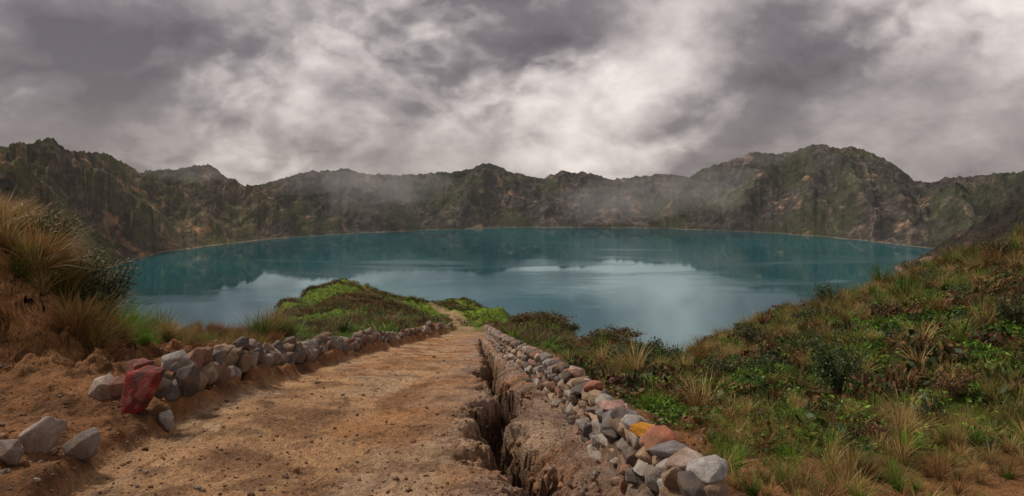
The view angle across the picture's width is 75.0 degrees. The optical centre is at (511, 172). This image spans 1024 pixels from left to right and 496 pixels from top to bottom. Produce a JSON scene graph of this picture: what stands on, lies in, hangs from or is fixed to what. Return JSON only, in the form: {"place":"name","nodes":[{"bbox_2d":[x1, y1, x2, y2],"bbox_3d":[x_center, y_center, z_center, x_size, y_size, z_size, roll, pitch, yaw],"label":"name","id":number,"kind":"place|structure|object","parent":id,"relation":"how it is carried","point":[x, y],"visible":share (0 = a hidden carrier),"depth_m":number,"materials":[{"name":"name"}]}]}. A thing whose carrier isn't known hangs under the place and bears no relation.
{"place":"outdoors","nodes":[
{"label":"outdoors","id":0,"kind":"place"},
{"bbox_2d":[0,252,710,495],"bbox_3d":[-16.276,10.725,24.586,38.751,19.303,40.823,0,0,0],"label":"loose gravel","id":1,"kind":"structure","parent":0,"point":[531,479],"depth_m":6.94,"materials":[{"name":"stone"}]},
{"bbox_2d":[0,248,1023,495],"bbox_3d":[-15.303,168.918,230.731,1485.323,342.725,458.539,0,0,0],"label":"hillside ground","id":2,"kind":"structure","parent":0,"point":[392,376],"depth_m":8.28,"materials":[{"name":"soil"}]},
{"bbox_2d":[0,439,23,465],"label":"boulder","id":3,"kind":"object","parent":2,"relation":"on","point":[11,452],"visible":1,"depth_m":5.56,"materials":[{"name":"stone"}]},
{"bbox_2d":[18,416,67,453],"bbox_3d":[-4.232,2.367,5.989,0.269,0.382,0.352,0,0,34],"label":"boulder","id":4,"kind":"object","parent":2,"relation":"on","point":[44,434],"visible":0.92,"depth_m":5.90,"materials":[{"name":"stone"}]},
{"bbox_2d":[5,197,83,241],"bbox_3d":[-9.385,1.108,13.319,1.675,1.250,1.356,0,0,16],"label":"shrub","id":5,"kind":"object","parent":2,"relation":"on","point":[49,220],"visible":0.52,"depth_m":13.23,"materials":[{"name":"green plant"}]},
{"bbox_2d":[62,427,100,461],"bbox_3d":[-4.003,2.532,6.190,0.322,0.273,0.294,0,0,42],"label":"boulder","id":6,"kind":"object","parent":2,"relation":"on","point":[83,446],"visible":0.86,"depth_m":6.11,"materials":[{"name":"stone"}]},
{"bbox_2d":[0,187,167,358],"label":"bank top grass","id":7,"kind":"structure","parent":2,"relation":"on","point":[44,261],"depth_m":12.34,"materials":[{"name":"plant"}]},
{"bbox_2d":[59,235,126,296],"bbox_3d":[-8.866,2.051,13.382,2.107,1.671,1.977,0,0,-28],"label":"shrub","id":8,"kind":"object","parent":2,"relation":"on","point":[108,256],"visible":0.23,"depth_m":13.46,"materials":[{"name":"green plant"}]},
{"bbox_2d":[87,374,116,400],"bbox_3d":[-5.149,2.784,8.547,0.517,0.369,0.316,0,0,-9],"label":"boulder","id":9,"kind":"object","parent":2,"relation":"on","point":[98,390],"visible":0.56,"depth_m":8.43,"materials":[{"name":"stone"}]},
{"bbox_2d":[72,250,145,320],"bbox_3d":[-8.320,2.404,13.551,1.454,1.727,1.364,0,0,-42],"label":"shrub","id":10,"kind":"object","parent":2,"relation":"on","point":[109,288],"visible":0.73,"depth_m":13.53,"materials":[{"name":"green plant"}]},
{"bbox_2d":[108,375,124,398],"bbox_3d":[-4.767,2.614,8.141,0.277,0.294,0.338,0,0,-29],"label":"boulder","id":11,"kind":"object","parent":2,"relation":"on","point":[115,386],"visible":0.59,"depth_m":8.02,"materials":[{"name":"stone"}]},
{"bbox_2d":[125,358,152,375],"bbox_3d":[-4.663,2.474,8.325,0.270,0.315,0.295,0,0,27],"label":"boulder","id":12,"kind":"object","parent":2,"relation":"on","point":[133,364],"visible":0.62,"depth_m":8.26,"materials":[{"name":"red stone"}]},
{"bbox_2d":[120,365,165,414],"bbox_3d":[-4.367,2.593,7.902,0.479,0.547,0.362,0,0,-14],"label":"red boulder","id":13,"kind":"object","parent":2,"relation":"on","point":[140,386],"visible":0.95,"depth_m":7.79,"materials":[{"name":"stone"}]},
{"bbox_2d":[154,378,172,398],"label":"boulder","id":14,"kind":"object","parent":2,"relation":"on","point":[163,389],"visible":0.48,"depth_m":8.52,"materials":[{"name":"stone"}]},
{"bbox_2d":[158,409,173,430],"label":"boulder","id":15,"kind":"object","parent":2,"relation":"on","point":[166,420],"visible":0.91,"depth_m":7.85,"materials":[{"name":"stone"}]},
{"bbox_2d":[175,363,199,396],"bbox_3d":[-4.223,2.710,8.719,0.292,0.427,0.259,0,0,32],"label":"boulder","id":16,"kind":"object","parent":2,"relation":"on","point":[187,379],"visible":1,"depth_m":8.63,"materials":[{"name":"stone"}]},
{"bbox_2d":[111,291,312,348],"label":"tussock grass","id":17,"kind":"structure","parent":2,"relation":"on","point":[271,329],"depth_m":18.54,"materials":[{"name":"green plant"}]},
{"bbox_2d":[163,320,452,400],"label":"dry stone wall","id":18,"kind":"structure","parent":2,"relation":"on","point":[243,355],"depth_m":12.13,"materials":[{"name":"grey stone"}]},
{"bbox_2d":[161,350,189,371],"bbox_3d":[-4.500,2.520,8.965,0.388,0.290,0.297,0,0,0],"label":"boulder","id":19,"kind":"object","parent":18,"relation":"on","point":[170,359],"visible":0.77,"depth_m":8.86,"materials":[{"name":"stone"}]},
{"bbox_2d":[311,458,349,484],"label":"dry twig","id":20,"kind":"object","parent":2,"relation":"on","point":[312,483],"visible":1,"depth_m":6.09,"materials":[{"name":"beige wood"}]},
{"bbox_2d":[273,278,609,361],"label":"headland grass","id":21,"kind":"structure","parent":2,"relation":"on","point":[382,322],"depth_m":52.12,"materials":[{"name":"green plant"}]},
{"bbox_2d":[272,278,613,350],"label":"headland scrub","id":22,"kind":"object","parent":2,"relation":"on","point":[409,310],"visible":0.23,"depth_m":76.56,"materials":[{"name":"green plant"}]},
{"bbox_2d":[507,314,529,322],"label":"shrub","id":23,"kind":"object","parent":2,"relation":"on","point":[514,318],"visible":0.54,"depth_m":59.63,"materials":[{"name":"green plant"}]},
{"bbox_2d":[517,311,550,320],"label":"shrub","id":24,"kind":"object","parent":2,"relation":"on","point":[525,316],"visible":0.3,"depth_m":59.06,"materials":[{"name":"green plant"}]},
{"bbox_2d":[529,309,573,323],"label":"shrub","id":25,"kind":"object","parent":2,"relation":"on","point":[559,318],"visible":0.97,"depth_m":56.88,"materials":[{"name":"green plant"}]},
{"bbox_2d":[558,322,580,331],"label":"shrub","id":26,"kind":"object","parent":2,"relation":"on","point":[574,326],"visible":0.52,"depth_m":56.75,"materials":[{"name":"green plant"}]},
{"bbox_2d":[576,333,597,342],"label":"shrub","id":27,"kind":"object","parent":2,"relation":"on","point":[583,336],"visible":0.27,"depth_m":43.87,"materials":[{"name":"green plant"}]},
{"bbox_2d":[584,330,610,340],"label":"shrub","id":28,"kind":"object","parent":2,"relation":"on","point":[597,336],"visible":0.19,"depth_m":44.05,"materials":[{"name":"green plant"}]},
{"bbox_2d":[482,324,737,495],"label":"dry stone wall","id":29,"kind":"structure","parent":2,"relation":"on","point":[667,464],"depth_m":6.18,"materials":[{"name":"grey stone"}]},
{"bbox_2d":[591,324,645,341],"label":"shrub","id":30,"kind":"object","parent":2,"relation":"on","point":[622,333],"visible":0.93,"depth_m":42.92,"materials":[{"name":"green plant"}]},
{"bbox_2d":[606,337,666,364],"bbox_3d":[3.978,6.016,21.951,1.874,1.272,1.709,0,0,-42],"label":"shrub","id":31,"kind":"object","parent":2,"relation":"on","point":[624,348],"visible":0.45,"depth_m":21.98,"materials":[{"name":"green plant"}]},
{"bbox_2d":[617,336,663,351],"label":"shrub","id":32,"kind":"object","parent":2,"relation":"on","point":[627,341],"visible":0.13,"depth_m":41.47,"materials":[{"name":"green plant"}]},
{"bbox_2d":[633,337,679,360],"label":"shrub","id":33,"kind":"object","parent":2,"relation":"on","point":[657,342],"visible":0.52,"depth_m":30.18,"materials":[{"name":"green plant"}]},
{"bbox_2d":[676,347,705,360],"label":"shrub","id":34,"kind":"object","parent":2,"relation":"on","point":[686,354],"visible":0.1,"depth_m":28.15,"materials":[{"name":"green plant"}]},
{"bbox_2d":[703,429,725,444],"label":"shrub","id":35,"kind":"object","parent":2,"relation":"on","point":[710,434],"visible":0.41,"depth_m":8.01,"materials":[{"name":"green plant"}]},
{"bbox_2d":[697,352,742,376],"bbox_3d":[4.689,4.341,14.910,1.018,0.601,0.967,0,0,0],"label":"shrub","id":36,"kind":"object","parent":2,"relation":"on","point":[726,366],"visible":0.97,"depth_m":14.90,"materials":[{"name":"green plant"}]},
{"bbox_2d":[728,321,770,344],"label":"shrub","id":37,"kind":"object","parent":2,"relation":"on","point":[747,333],"visible":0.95,"depth_m":23.91,"materials":[{"name":"green plant"}]},
{"bbox_2d":[742,350,793,366],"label":"shrub","id":38,"kind":"object","parent":2,"relation":"on","point":[766,360],"visible":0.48,"depth_m":14.05,"materials":[{"name":"green plant"}]},
{"bbox_2d":[553,220,1023,459],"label":"bunch grass","id":39,"kind":"structure","parent":2,"relation":"on","point":[880,284],"depth_m":19.96,"materials":[{"name":"green plant"}]},
{"bbox_2d":[559,233,1023,444],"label":"heath undergrowth","id":40,"kind":"object","parent":2,"relation":"on","point":[911,341],"visible":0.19,"depth_m":12.79,"materials":[{"name":"green plant"}]},
{"bbox_2d":[564,233,1023,470],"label":"herb ground cover","id":41,"kind":"object","parent":2,"relation":"on","point":[674,410],"visible":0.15,"depth_m":10.82,"materials":[{"name":"green plant"}]},
{"bbox_2d":[783,330,825,351],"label":"shrub","id":42,"kind":"object","parent":2,"relation":"on","point":[807,344],"visible":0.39,"depth_m":17.92,"materials":[{"name":"green plant"}]},
{"bbox_2d":[782,300,835,318],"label":"shrub","id":43,"kind":"object","parent":2,"relation":"on","point":[810,312],"visible":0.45,"depth_m":29.98,"materials":[{"name":"green plant"}]},
{"bbox_2d":[811,279,841,304],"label":"shrub","id":44,"kind":"object","parent":2,"relation":"on","point":[823,294],"visible":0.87,"depth_m":40.91,"materials":[{"name":"green plant"}]},
{"bbox_2d":[802,334,870,394],"bbox_3d":[4.869,2.951,9.997,0.868,0.995,0.982,0,0,-42],"label":"shrub","id":45,"kind":"object","parent":2,"relation":"on","point":[826,366],"visible":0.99,"depth_m":9.90,"materials":[{"name":"green plant"}]},
{"bbox_2d":[847,413,903,441],"bbox_3d":[4.131,2.954,7.589,0.468,0.376,0.476,0,0,-21],"label":"shrub","id":46,"kind":"object","parent":2,"relation":"on","point":[871,426],"visible":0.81,"depth_m":7.61,"materials":[{"name":"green plant"}]},
{"bbox_2d":[862,296,901,312],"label":"shrub","id":47,"kind":"object","parent":2,"relation":"on","point":[872,307],"visible":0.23,"depth_m":24.00,"materials":[{"name":"green plant"}]},
{"bbox_2d":[883,329,907,350],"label":"shrub","id":48,"kind":"object","parent":2,"relation":"on","point":[894,337],"visible":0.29,"depth_m":14.18,"materials":[{"name":"green plant"}]},
{"bbox_2d":[896,260,929,269],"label":"shrub","id":49,"kind":"object","parent":2,"relation":"on","point":[907,265],"visible":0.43,"depth_m":39.91,"materials":[{"name":"green plant"}]},
{"bbox_2d":[913,268,955,286],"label":"shrub","id":50,"kind":"object","parent":2,"relation":"on","point":[928,279],"visible":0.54,"depth_m":26.22,"materials":[{"name":"green plant"}]},
{"bbox_2d":[930,364,978,399],"bbox_3d":[5.958,2.850,8.996,0.484,0.526,0.647,0,0,0],"label":"shrub","id":51,"kind":"object","parent":2,"relation":"on","point":[945,383],"visible":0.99,"depth_m":8.94,"materials":[{"name":"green plant"}]},
{"bbox_2d":[944,282,979,297],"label":"shrub","id":52,"kind":"object","parent":2,"relation":"on","point":[965,292],"visible":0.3,"depth_m":20.00,"materials":[{"name":"green plant"}]},
{"bbox_2d":[968,234,1014,255],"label":"shrub","id":53,"kind":"object","parent":2,"relation":"on","point":[993,245],"visible":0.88,"depth_m":29.91,"materials":[{"name":"green plant"}]},
{"bbox_2d":[992,292,1023,325],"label":"shrub","id":54,"kind":"object","parent":2,"relation":"on","point":[1005,310],"visible":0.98,"depth_m":13.03,"materials":[{"name":"green plant"}]},
{"bbox_2d":[0,137,1023,269],"bbox_3d":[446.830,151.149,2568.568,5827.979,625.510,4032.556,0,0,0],"label":"crater rim","id":55,"kind":"object","parent":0,"point":[849,192],"visible":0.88,"depth_m":3154.19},
{"bbox_2d":[0,0,1023,185],"label":"sky","id":56,"kind":"structure","parent":0,"point":[257,92],"materials":[{"name":"grey"}]},
{"bbox_2d":[103,227,933,351],"bbox_3d":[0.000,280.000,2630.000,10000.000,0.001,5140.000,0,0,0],"label":"crater lake water","id":57,"kind":"structure","parent":0,"point":[669,286],"depth_m":1895.31,"materials":[{"name":"teal liquid"}]},
{"bbox_2d":[687,358,1023,495],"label":"dry grass","id":58,"kind":"structure","parent":0,"point":[804,476],"depth_m":6.64,"materials":[{"name":"green plant"}]},
{"bbox_2d":[892,196,1023,270],"bbox_3d":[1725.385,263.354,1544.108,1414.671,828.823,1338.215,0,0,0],"label":"crater spur hill","id":59,"kind":"structure","parent":0,"point":[1000,220],"depth_m":1818.08,"materials":[{"name":"green plant"}]}
]}

